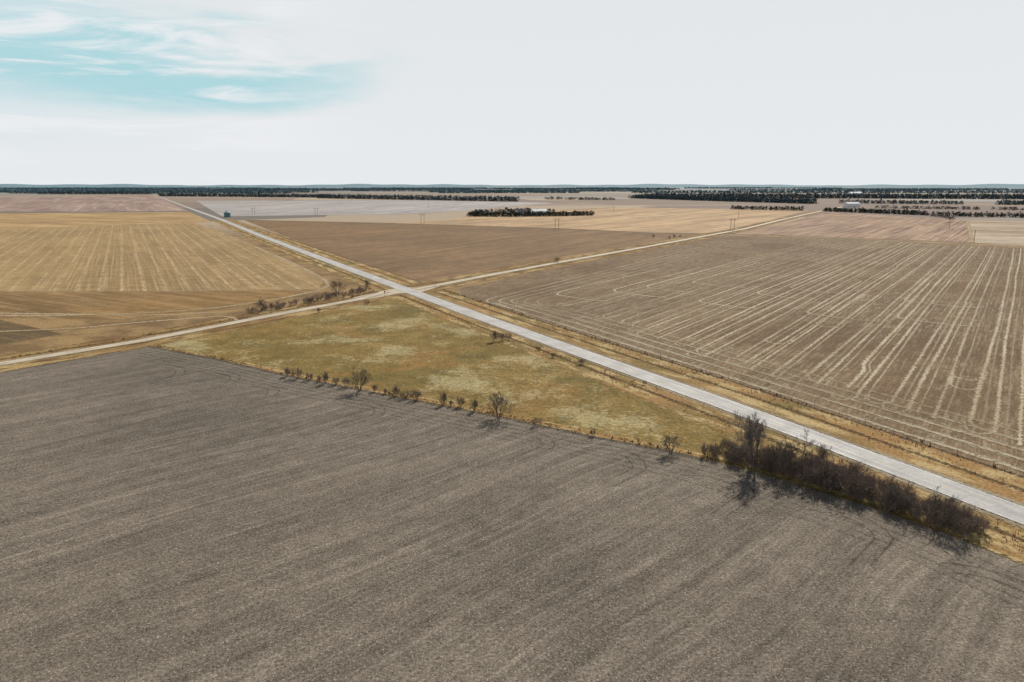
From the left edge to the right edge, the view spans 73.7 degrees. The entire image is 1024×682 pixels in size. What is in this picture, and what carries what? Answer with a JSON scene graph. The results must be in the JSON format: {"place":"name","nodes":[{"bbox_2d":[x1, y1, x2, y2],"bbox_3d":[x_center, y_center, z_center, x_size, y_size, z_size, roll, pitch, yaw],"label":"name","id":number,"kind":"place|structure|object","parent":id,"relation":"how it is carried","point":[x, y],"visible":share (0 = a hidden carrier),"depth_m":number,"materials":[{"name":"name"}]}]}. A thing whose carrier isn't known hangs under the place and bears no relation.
{"place":"outdoors","nodes":[
{"label":"outdoors","id":0,"kind":"place"},
{"bbox_2d":[0,320,61,343],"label":"cover crop field","id":1,"kind":"structure","parent":0,"point":[10,337],"depth_m":234.94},
{"bbox_2d":[0,195,186,211],"bbox_3d":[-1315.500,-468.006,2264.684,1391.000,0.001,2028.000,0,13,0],"label":"red field","id":2,"kind":"structure","parent":0,"point":[87,203],"depth_m":1745.98,"materials":[{"name":"soil"}]},
{"bbox_2d":[0,212,211,228],"bbox_3d":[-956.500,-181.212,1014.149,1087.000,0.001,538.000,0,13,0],"label":"gold stubble field","id":3,"kind":"structure","parent":0,"point":[24,220],"depth_m":1000.20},
{"bbox_2d":[0,290,313,319],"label":"brown stubble field","id":4,"kind":"structure","parent":0,"point":[109,303],"depth_m":299.24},
{"bbox_2d":[0,223,323,291],"bbox_3d":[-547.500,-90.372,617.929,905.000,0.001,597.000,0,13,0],"label":"gold stubble field","id":5,"kind":"structure","parent":0,"point":[157,257],"depth_m":448.82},
{"bbox_2d":[0,224,329,331],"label":"field track","id":6,"kind":"structure","parent":0,"point":[305,269],"depth_m":271.02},
{"bbox_2d":[115,187,261,187],"bbox_3d":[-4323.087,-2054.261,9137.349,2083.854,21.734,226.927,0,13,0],"label":"distant treeline","id":7,"kind":"object","parent":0,"point":[190,187],"visible":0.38,"depth_m":9122.49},
{"bbox_2d":[197,200,546,215],"bbox_3d":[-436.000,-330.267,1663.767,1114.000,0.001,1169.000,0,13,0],"label":"pale field","id":8,"kind":"structure","parent":0,"point":[304,207],"depth_m":1587.08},
{"bbox_2d":[0,207,839,364],"bbox_3d":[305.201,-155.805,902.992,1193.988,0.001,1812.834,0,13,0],"label":"gravel road","id":9,"kind":"structure","parent":0,"point":[138,340],"depth_m":262.71,"materials":[{"name":"gravel"}]},
{"bbox_2d":[245,220,704,280],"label":"stubble field","id":10,"kind":"structure","parent":0,"point":[418,252],"depth_m":603.77,"materials":[{"name":"plant"}]},
{"bbox_2d":[0,346,1023,681],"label":"disked field","id":11,"kind":"structure","parent":0,"point":[172,516],"depth_m":94.36,"materials":[{"name":"soil"}]},
{"bbox_2d":[289,367,302,377],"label":"bare shrub","id":12,"kind":"object","parent":11,"relation":"on","point":[298,371],"visible":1,"depth_m":180.24,"materials":[{"name":"red plant"}]},
{"bbox_2d":[320,372,327,383],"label":"bare shrub","id":13,"kind":"object","parent":11,"relation":"on","point":[325,378],"visible":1,"depth_m":175.41,"materials":[{"name":"brown plant"}]},
{"bbox_2d":[345,368,371,390],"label":"bare tree","id":14,"kind":"object","parent":11,"relation":"on","point":[361,376],"visible":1,"depth_m":168.77,"materials":[{"name":"brown plant"}]},
{"bbox_2d":[398,391,411,397],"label":"bare shrub","id":15,"kind":"object","parent":11,"relation":"on","point":[407,394],"visible":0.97,"depth_m":163.65,"materials":[{"name":"red plant"}]},
{"bbox_2d":[409,389,423,400],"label":"bare shrub","id":16,"kind":"object","parent":11,"relation":"on","point":[416,396],"visible":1,"depth_m":161.92,"materials":[{"name":"red plant"}]},
{"bbox_2d":[483,391,515,418],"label":"bare tree","id":17,"kind":"object","parent":11,"relation":"on","point":[499,403],"visible":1,"depth_m":149.46,"materials":[{"name":"brown plant"}]},
{"bbox_2d":[528,416,543,425],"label":"bare shrub","id":18,"kind":"object","parent":11,"relation":"on","point":[534,422],"visible":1,"depth_m":144.86,"materials":[{"name":"brown plant"}]},
{"bbox_2d":[0,185,1023,532],"bbox_3d":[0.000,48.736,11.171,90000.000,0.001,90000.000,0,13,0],"label":"ground","id":19,"kind":"structure","parent":0,"point":[70,331],"depth_m":1095.13,"materials":[{"name":"soil"}]},
{"bbox_2d":[0,187,107,188],"bbox_3d":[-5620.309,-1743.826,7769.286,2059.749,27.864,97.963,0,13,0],"label":"distant treeline","id":20,"kind":"object","parent":19,"relation":"on","point":[52,188],"visible":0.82,"depth_m":7770.15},
{"bbox_2d":[1,188,112,189],"bbox_3d":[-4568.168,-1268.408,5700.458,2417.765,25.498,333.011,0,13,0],"label":"distant treeline","id":21,"kind":"object","parent":19,"relation":"on","point":[60,189],"visible":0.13,"depth_m":5781.32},
{"bbox_2d":[37,191,151,193],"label":"shelterbelt trees","id":22,"kind":"object","parent":19,"relation":"on","point":[93,192],"visible":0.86,"depth_m":3567.89,"materials":[{"name":"plant"}]},
{"bbox_2d":[11,187,204,188],"bbox_3d":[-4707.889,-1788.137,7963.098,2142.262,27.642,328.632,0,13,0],"label":"distant treeline","id":23,"kind":"object","parent":19,"relation":"on","point":[124,187],"visible":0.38,"depth_m":7993.29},
{"bbox_2d":[0,189,248,192],"bbox_3d":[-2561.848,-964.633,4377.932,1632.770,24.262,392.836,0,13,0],"label":"distant treeline","id":24,"kind":"object","parent":19,"relation":"on","point":[3,191],"visible":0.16,"depth_m":4337.92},
{"bbox_2d":[0,188,271,190],"bbox_3d":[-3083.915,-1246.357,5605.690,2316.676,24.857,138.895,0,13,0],"label":"distant treeline","id":25,"kind":"object","parent":19,"relation":"on","point":[106,189],"visible":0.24,"depth_m":5592.59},
{"bbox_2d":[8,189,293,193],"bbox_3d":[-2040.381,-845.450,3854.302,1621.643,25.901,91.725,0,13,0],"label":"distant treeline","id":26,"kind":"object","parent":19,"relation":"on","point":[179,191],"visible":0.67,"depth_m":3849.00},
{"bbox_2d":[1,189,317,192],"bbox_3d":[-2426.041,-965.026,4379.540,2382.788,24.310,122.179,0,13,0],"label":"distant treeline","id":27,"kind":"object","parent":19,"relation":"on","point":[298,191],"visible":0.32,"depth_m":4360.69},
{"bbox_2d":[104,188,318,189],"bbox_3d":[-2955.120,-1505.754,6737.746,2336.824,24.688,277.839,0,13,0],"label":"distant treeline","id":28,"kind":"object","parent":19,"relation":"on","point":[183,188],"visible":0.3,"depth_m":6770.88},
{"bbox_2d":[224,211,230,216],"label":"grain bin","id":29,"kind":"object","parent":19,"relation":"on","point":[227,213],"visible":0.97,"depth_m":1068.08,"materials":[{"name":"metal"}]},
{"bbox_2d":[157,192,329,197],"bbox_3d":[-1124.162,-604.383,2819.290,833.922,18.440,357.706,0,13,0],"label":"shelterbelt trees","id":30,"kind":"object","parent":19,"relation":"on","point":[310,195],"visible":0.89,"depth_m":2839.80,"materials":[{"name":"plant"}]},
{"bbox_2d":[133,188,366,190],"bbox_3d":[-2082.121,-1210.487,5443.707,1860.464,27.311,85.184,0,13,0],"label":"distant treeline","id":31,"kind":"object","parent":19,"relation":"on","point":[292,189],"visible":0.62,"depth_m":5433.11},
{"bbox_2d":[245,285,370,313],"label":"brush row","id":32,"kind":"object","parent":19,"relation":"on","point":[333,294],"visible":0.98,"depth_m":296.83,"materials":[{"name":"brown plant"}]},
{"bbox_2d":[245,187,414,189],"bbox_3d":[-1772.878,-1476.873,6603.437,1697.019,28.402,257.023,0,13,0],"label":"distant treeline","id":33,"kind":"object","parent":19,"relation":"on","point":[335,188],"visible":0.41,"depth_m":6591.33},
{"bbox_2d":[328,279,346,293],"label":"bare tree","id":34,"kind":"object","parent":19,"relation":"on","point":[339,285],"visible":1,"depth_m":320.91,"materials":[{"name":"brown plant"}]},
{"bbox_2d":[286,188,474,189],"bbox_3d":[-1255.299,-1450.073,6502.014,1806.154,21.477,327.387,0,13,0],"label":"distant treeline","id":35,"kind":"object","parent":19,"relation":"on","point":[392,189],"visible":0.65,"depth_m":6517.71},
{"bbox_2d":[354,285,438,299],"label":"junction apron","id":36,"kind":"object","parent":19,"relation":"on","point":[395,291],"visible":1,"depth_m":323.49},
{"bbox_2d":[0,211,820,365],"bbox_3d":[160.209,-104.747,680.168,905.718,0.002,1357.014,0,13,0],"label":"gravel road shoulder","id":37,"kind":"object","parent":19,"relation":"on","point":[324,306],"visible":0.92,"depth_m":270.78},
{"bbox_2d":[0,211,826,372],"bbox_3d":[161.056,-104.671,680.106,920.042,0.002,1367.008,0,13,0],"label":"gravel road verge","id":38,"kind":"structure","parent":19,"relation":"on","point":[46,361],"depth_m":271.10,"materials":[{"name":"gravel"}]},
{"bbox_2d":[253,299,270,310],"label":"bare tree","id":39,"kind":"object","parent":38,"relation":"on","point":[260,303],"visible":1,"depth_m":274.96,"materials":[{"name":"brown plant"}]},
{"bbox_2d":[0,214,809,359],"bbox_3d":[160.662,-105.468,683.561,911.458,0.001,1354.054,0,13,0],"label":"gravel road ditch","id":40,"kind":"object","parent":38,"relation":"on","point":[319,303],"visible":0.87,"depth_m":273.19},
{"bbox_2d":[317,194,519,201],"bbox_3d":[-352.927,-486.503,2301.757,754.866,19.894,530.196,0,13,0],"label":"shelterbelt trees","id":41,"kind":"object","parent":19,"relation":"on","point":[444,197],"visible":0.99,"depth_m":2262.07,"materials":[{"name":"plant"}]},
{"bbox_2d":[344,187,507,188],"bbox_3d":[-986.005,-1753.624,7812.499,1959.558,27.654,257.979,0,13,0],"label":"distant treeline","id":42,"kind":"object","parent":19,"relation":"on","point":[443,188],"visible":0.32,"depth_m":7772.93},
{"bbox_2d":[369,187,485,188],"bbox_3d":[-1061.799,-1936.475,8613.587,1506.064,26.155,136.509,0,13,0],"label":"distant treeline","id":43,"kind":"object","parent":19,"relation":"on","point":[432,187],"visible":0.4,"depth_m":8607.82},
{"bbox_2d":[151,344,713,459],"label":"hedge strip","id":44,"kind":"object","parent":19,"relation":"on","point":[675,449],"visible":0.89,"depth_m":154.02,"materials":[{"name":"brown plant"}]},
{"bbox_2d":[150,344,693,457],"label":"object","id":45,"kind":"object","parent":44,"relation":"on","point":[220,357],"visible":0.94,"depth_m":156.02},
{"bbox_2d":[350,188,600,191],"bbox_3d":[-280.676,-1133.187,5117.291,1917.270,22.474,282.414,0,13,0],"label":"distant treeline","id":46,"kind":"object","parent":19,"relation":"on","point":[428,190],"visible":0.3,"depth_m":5173.97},
{"bbox_2d":[429,189,538,191],"bbox_3d":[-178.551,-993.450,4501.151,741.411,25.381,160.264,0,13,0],"label":"distant treeline","id":47,"kind":"object","parent":19,"relation":"on","point":[436,190],"visible":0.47,"depth_m":4498.01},
{"bbox_2d":[0,220,1015,245],"bbox_3d":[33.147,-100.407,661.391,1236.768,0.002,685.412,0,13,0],"label":"field boundary","id":48,"kind":"object","parent":19,"relation":"on","point":[971,238],"visible":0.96,"depth_m":743.93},
{"bbox_2d":[438,189,578,192],"bbox_3d":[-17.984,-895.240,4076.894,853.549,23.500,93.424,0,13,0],"label":"distant treeline","id":49,"kind":"object","parent":19,"relation":"on","point":[513,191],"visible":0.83,"depth_m":4073.84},
{"bbox_2d":[12,291,1017,478],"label":"dark weed tufts","id":50,"kind":"object","parent":19,"relation":"on","point":[521,416],"visible":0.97,"depth_m":184.29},
{"bbox_2d":[466,189,657,191],"bbox_3d":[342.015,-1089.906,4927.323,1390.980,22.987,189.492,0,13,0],"label":"distant treeline","id":51,"kind":"object","parent":19,"relation":"on","point":[612,190],"visible":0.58,"depth_m":4899.86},
{"bbox_2d":[544,196,615,199],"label":"shelterbelt trees","id":52,"kind":"object","parent":19,"relation":"on","point":[580,198],"visible":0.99,"depth_m":2295.54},
{"bbox_2d":[494,187,679,188],"bbox_3d":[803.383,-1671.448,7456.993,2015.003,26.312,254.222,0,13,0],"label":"distant treeline","id":53,"kind":"object","parent":19,"relation":"on","point":[571,187],"visible":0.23,"depth_m":7500.13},
{"bbox_2d":[154,195,1023,524],"bbox_3d":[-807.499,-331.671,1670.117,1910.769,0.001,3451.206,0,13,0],"label":"highway","id":54,"kind":"structure","parent":19,"relation":"on","point":[990,503],"depth_m":150.50,"materials":[{"name":"asphalt"}]},
{"bbox_2d":[276,241,959,491],"bbox_3d":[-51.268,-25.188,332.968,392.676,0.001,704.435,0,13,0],"label":"line marking","id":55,"kind":"object","parent":54,"relation":"on","point":[701,395],"visible":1,"depth_m":146.99,"materials":[{"name":"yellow paint"}]},
{"bbox_2d":[266,236,1023,523],"bbox_3d":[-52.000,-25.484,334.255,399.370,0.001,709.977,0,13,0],"label":"edge line marking","id":56,"kind":"object","parent":54,"relation":"on","point":[722,408],"visible":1,"depth_m":153.79,"materials":[{"name":"white paint"}]},
{"bbox_2d":[512,187,667,188],"bbox_3d":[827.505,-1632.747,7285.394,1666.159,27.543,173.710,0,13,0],"label":"distant treeline","id":57,"kind":"object","parent":19,"relation":"on","point":[586,188],"visible":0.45,"depth_m":7281.50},
{"bbox_2d":[160,298,1023,564],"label":"pasture","id":58,"kind":"structure","parent":19,"relation":"on","point":[389,343],"depth_m":193.38,"materials":[{"name":"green plant"}]},
{"bbox_2d":[341,377,350,386],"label":"bare shrub","id":59,"kind":"object","parent":58,"relation":"on","point":[343,382],"visible":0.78,"depth_m":172.72,"materials":[{"name":"red plant"}]},
{"bbox_2d":[392,385,399,395],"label":"bare shrub","id":60,"kind":"object","parent":58,"relation":"on","point":[395,388],"visible":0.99,"depth_m":165.38,"materials":[{"name":"brown plant"}]},
{"bbox_2d":[437,391,446,404],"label":"bare shrub","id":61,"kind":"object","parent":58,"relation":"on","point":[444,396],"visible":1,"depth_m":158.41,"materials":[{"name":"brown plant"}]},
{"bbox_2d":[456,396,465,404],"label":"bare shrub","id":62,"kind":"object","parent":58,"relation":"on","point":[461,400],"visible":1,"depth_m":156.93,"materials":[{"name":"red plant"}]},
{"bbox_2d":[470,399,477,410],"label":"bare shrub","id":63,"kind":"object","parent":58,"relation":"on","point":[475,404],"visible":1,"depth_m":154.31,"materials":[{"name":"brown plant"}]},
{"bbox_2d":[488,329,497,340],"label":"bare shrub","id":64,"kind":"object","parent":58,"relation":"on","point":[495,336],"visible":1,"depth_m":221.97,"materials":[{"name":"brown plant"}]},
{"bbox_2d":[497,333,506,340],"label":"bare shrub","id":65,"kind":"object","parent":58,"relation":"on","point":[502,336],"visible":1,"depth_m":223.69,"materials":[{"name":"red plant"}]},
{"bbox_2d":[659,432,683,453],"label":"bare tree","id":66,"kind":"object","parent":58,"relation":"on","point":[671,441],"visible":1,"depth_m":129.87,"materials":[{"name":"brown plant"}]},
{"bbox_2d":[727,409,767,465],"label":"bare tree","id":67,"kind":"object","parent":58,"relation":"on","point":[752,433],"visible":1,"depth_m":122.14,"materials":[{"name":"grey plant"}]},
{"bbox_2d":[762,434,797,471],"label":"bare tree","id":68,"kind":"object","parent":58,"relation":"on","point":[770,453],"visible":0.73,"depth_m":120.87,"materials":[{"name":"brown plant"}]},
{"bbox_2d":[774,427,821,475],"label":"bare tree","id":69,"kind":"object","parent":58,"relation":"on","point":[786,454],"visible":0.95,"depth_m":118.99,"materials":[{"name":"brown plant"}]},
{"bbox_2d":[813,442,832,459],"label":"bare tree","id":70,"kind":"object","parent":58,"relation":"on","point":[822,450],"visible":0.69,"depth_m":122.93,"materials":[{"name":"brown plant"}]},
{"bbox_2d":[818,463,847,491],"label":"bare tree","id":71,"kind":"object","parent":58,"relation":"on","point":[834,475],"visible":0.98,"depth_m":112.69,"materials":[{"name":"brown plant"}]},
{"bbox_2d":[878,485,918,512],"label":"bare tree","id":72,"kind":"object","parent":58,"relation":"on","point":[900,495],"visible":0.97,"depth_m":106.38,"materials":[{"name":"brown plant"}]},
{"bbox_2d":[910,486,969,526],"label":"bare tree","id":73,"kind":"object","parent":58,"relation":"on","point":[954,510],"visible":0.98,"depth_m":100.93,"materials":[{"name":"brown plant"}]},
{"bbox_2d":[514,188,673,189],"bbox_3d":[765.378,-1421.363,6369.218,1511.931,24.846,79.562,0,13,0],"label":"distant treeline","id":74,"kind":"object","parent":19,"relation":"on","point":[602,189],"visible":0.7,"depth_m":6363.64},
{"bbox_2d":[165,199,1023,528],"bbox_3d":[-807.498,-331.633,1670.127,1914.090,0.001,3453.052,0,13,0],"label":"highway shoulder","id":75,"kind":"object","parent":19,"relation":"on","point":[1013,523],"visible":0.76,"depth_m":153.94},
{"bbox_2d":[212,219,1023,541],"bbox_3d":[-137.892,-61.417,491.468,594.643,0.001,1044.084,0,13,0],"label":"highway verge","id":76,"kind":"structure","parent":19,"relation":"on","point":[972,479],"depth_m":167.37,"materials":[{"name":"yellow plant"}]},
{"bbox_2d":[218,220,1023,541],"bbox_3d":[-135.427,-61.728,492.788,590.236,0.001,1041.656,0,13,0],"label":"highway ditch","id":77,"kind":"object","parent":76,"relation":"on","point":[708,382],"visible":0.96,"depth_m":164.20,"materials":[{"name":"plant"}]},
{"bbox_2d":[712,452,1023,561],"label":"ditch grass strip","id":78,"kind":"object","parent":76,"relation":"on","point":[1010,550],"visible":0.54,"depth_m":102.22,"materials":[{"name":"plant"}]},
{"bbox_2d":[383,290,1023,547],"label":"dry grass tufts","id":79,"kind":"object","parent":19,"relation":"on","point":[690,402],"visible":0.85,"depth_m":171.51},
{"bbox_2d":[399,288,1023,551],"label":"rust weed tufts","id":80,"kind":"object","parent":19,"relation":"on","point":[737,422],"visible":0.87,"depth_m":161.69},
{"bbox_2d":[627,193,818,203],"bbox_3d":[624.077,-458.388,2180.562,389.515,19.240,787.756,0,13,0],"label":"shelterbelt trees","id":81,"kind":"object","parent":19,"relation":"on","point":[745,199],"visible":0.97,"depth_m":2056.68,"materials":[{"name":"plant"}]},
{"bbox_2d":[685,187,771,187],"bbox_3d":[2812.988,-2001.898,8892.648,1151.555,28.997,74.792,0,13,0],"label":"distant treeline","id":82,"kind":"object","parent":19,"relation":"on","point":[725,187],"visible":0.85,"depth_m":8886.16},
{"bbox_2d":[442,287,1023,470],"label":"wire fence","id":83,"kind":"object","parent":19,"relation":"on","point":[778,392],"visible":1,"depth_m":165.63,"materials":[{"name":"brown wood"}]},
{"bbox_2d":[729,188,831,189],"bbox_3d":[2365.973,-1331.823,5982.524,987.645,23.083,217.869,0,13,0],"label":"distant treeline","id":84,"kind":"object","parent":19,"relation":"on","point":[770,189],"visible":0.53,"depth_m":5954.09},
{"bbox_2d":[632,189,1023,192],"bbox_3d":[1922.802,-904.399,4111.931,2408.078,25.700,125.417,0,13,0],"label":"distant treeline","id":85,"kind":"object","parent":19,"relation":"on","point":[847,191],"visible":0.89,"depth_m":4108.20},
{"bbox_2d":[644,192,1023,198],"bbox_3d":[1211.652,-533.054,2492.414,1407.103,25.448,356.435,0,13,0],"label":"shelterbelt trees","id":86,"kind":"object","parent":19,"relation":"on","point":[914,195],"visible":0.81,"depth_m":2492.20,"materials":[{"name":"plant"}]},
{"bbox_2d":[701,437,991,536],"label":"roadside thicket","id":87,"kind":"object","parent":19,"relation":"on","point":[854,480],"visible":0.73,"depth_m":112.08,"materials":[{"name":"brown plant"}]},
{"bbox_2d":[843,202,860,206],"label":"machine shed","id":88,"kind":"structure","parent":19,"relation":"on","point":[851,204],"depth_m":1534.22,"materials":[{"name":"white"}]},
{"bbox_2d":[792,188,943,190],"bbox_3d":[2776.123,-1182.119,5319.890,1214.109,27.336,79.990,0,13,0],"label":"distant treeline","id":89,"kind":"object","parent":19,"relation":"on","point":[876,189],"visible":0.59,"depth_m":5308.70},
{"bbox_2d":[822,207,929,214],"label":"shelterbelt trees","id":90,"kind":"object","parent":19,"relation":"on","point":[904,211],"visible":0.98,"depth_m":1209.18,"materials":[{"name":"plant"}]},
{"bbox_2d":[839,198,963,203],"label":"shelterbelt trees","id":91,"kind":"object","parent":19,"relation":"on","point":[893,201],"visible":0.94,"depth_m":1808.79,"materials":[{"name":"plant"}]},
{"bbox_2d":[813,187,1007,188],"bbox_3d":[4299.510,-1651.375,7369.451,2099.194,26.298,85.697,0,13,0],"label":"distant treeline","id":92,"kind":"object","parent":19,"relation":"on","point":[910,188],"visible":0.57,"depth_m":7363.74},
{"bbox_2d":[924,212,954,219],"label":"shelterbelt trees","id":93,"kind":"object","parent":19,"relation":"on","point":[946,217],"visible":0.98,"depth_m":1050.33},
{"bbox_2d":[859,188,1023,190],"bbox_3d":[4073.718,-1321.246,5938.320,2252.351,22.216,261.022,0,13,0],"label":"distant treeline","id":94,"kind":"object","parent":19,"relation":"on","point":[960,189],"visible":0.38,"depth_m":5923.13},
{"bbox_2d":[875,205,1023,209],"bbox_3d":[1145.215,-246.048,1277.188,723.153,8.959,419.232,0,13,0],"label":"shelterbelt trees","id":95,"kind":"object","parent":19,"relation":"on","point":[968,207],"visible":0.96,"depth_m":1414.46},
{"bbox_2d":[931,211,1023,217],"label":"shelterbelt trees","id":96,"kind":"object","parent":19,"relation":"on","point":[976,214],"visible":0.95,"depth_m":1082.31,"materials":[{"name":"plant"}]},
{"bbox_2d":[995,199,1023,204],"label":"shelterbelt trees","id":97,"kind":"object","parent":19,"relation":"on","point":[1013,202],"visible":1,"depth_m":1724.46,"materials":[{"name":"plant"}]},
{"bbox_2d":[0,184,1023,187],"bbox_3d":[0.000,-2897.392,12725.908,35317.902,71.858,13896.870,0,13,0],"label":"hills","id":98,"kind":"structure","parent":0,"point":[564,185],"depth_m":13169.67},
{"bbox_2d":[0,0,1023,184],"label":"sky","id":99,"kind":"structure","parent":0,"point":[93,92],"materials":[{"name":"white"}]},
{"bbox_2d":[400,207,807,232],"bbox_3d":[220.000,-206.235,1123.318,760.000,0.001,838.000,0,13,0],"label":"gold field","id":100,"kind":"structure","parent":0,"point":[675,220],"depth_m":972.40,"materials":[{"name":"plant"}]},
{"bbox_2d":[466,208,555,215],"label":"shelterbelt trees","id":101,"kind":"object","parent":100,"relation":"on","point":[501,210],"visible":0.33,"depth_m":1167.73,"materials":[{"name":"plant"}]},
{"bbox_2d":[505,207,530,213],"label":"shelterbelt trees","id":102,"kind":"object","parent":100,"relation":"on","point":[513,210],"visible":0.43,"depth_m":1154.54,"materials":[{"name":"plant"}]},
{"bbox_2d":[468,210,594,216],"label":"shelterbelt trees","id":103,"kind":"object","parent":100,"relation":"on","point":[530,214],"visible":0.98,"depth_m":1096.72,"materials":[{"name":"plant"}]},
{"bbox_2d":[531,209,546,214],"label":"machine shed","id":104,"kind":"structure","parent":100,"relation":"on","point":[541,210],"depth_m":1135.68,"materials":[{"name":"white"}]},
{"bbox_2d":[730,205,804,210],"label":"shelterbelt trees","id":105,"kind":"object","parent":100,"relation":"on","point":[746,207],"visible":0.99,"depth_m":1373.28,"materials":[{"name":"plant"}]},
{"bbox_2d":[267,220,1023,245],"bbox_3d":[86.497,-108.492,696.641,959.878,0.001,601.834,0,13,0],"label":"dark field boundary","id":106,"kind":"object","parent":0,"point":[692,233],"visible":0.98,"depth_m":713.48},
{"bbox_2d":[459,235,1023,477],"bbox_3d":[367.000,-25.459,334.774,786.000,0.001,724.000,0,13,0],"label":"corn field","id":107,"kind":"structure","parent":0,"point":[955,406],"depth_m":265.23,"materials":[{"name":"soil"}]},
{"bbox_2d":[484,300,1023,476],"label":"headland strips","id":108,"kind":"object","parent":107,"relation":"on","point":[892,427],"visible":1,"depth_m":169.09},
{"bbox_2d":[486,239,1023,471],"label":"straw windrows","id":109,"kind":"object","parent":107,"relation":"on","point":[995,427],"visible":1,"depth_m":246.11,"materials":[{"name":"plant"}]},
{"bbox_2d":[699,187,841,187],"bbox_3d":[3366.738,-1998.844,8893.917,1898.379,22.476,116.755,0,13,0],"label":"distant treeline","id":110,"kind":"object","parent":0,"point":[775,187],"visible":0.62,"depth_m":8890.93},
{"bbox_2d":[737,212,971,242],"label":"red brown field","id":111,"kind":"structure","parent":0,"point":[844,225],"depth_m":795.50,"materials":[{"name":"soil"}]},
{"bbox_2d":[968,220,1023,245],"bbox_3d":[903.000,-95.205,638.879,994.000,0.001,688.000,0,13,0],"label":"tan field","id":112,"kind":"structure","parent":0,"point":[1002,232],"depth_m":729.03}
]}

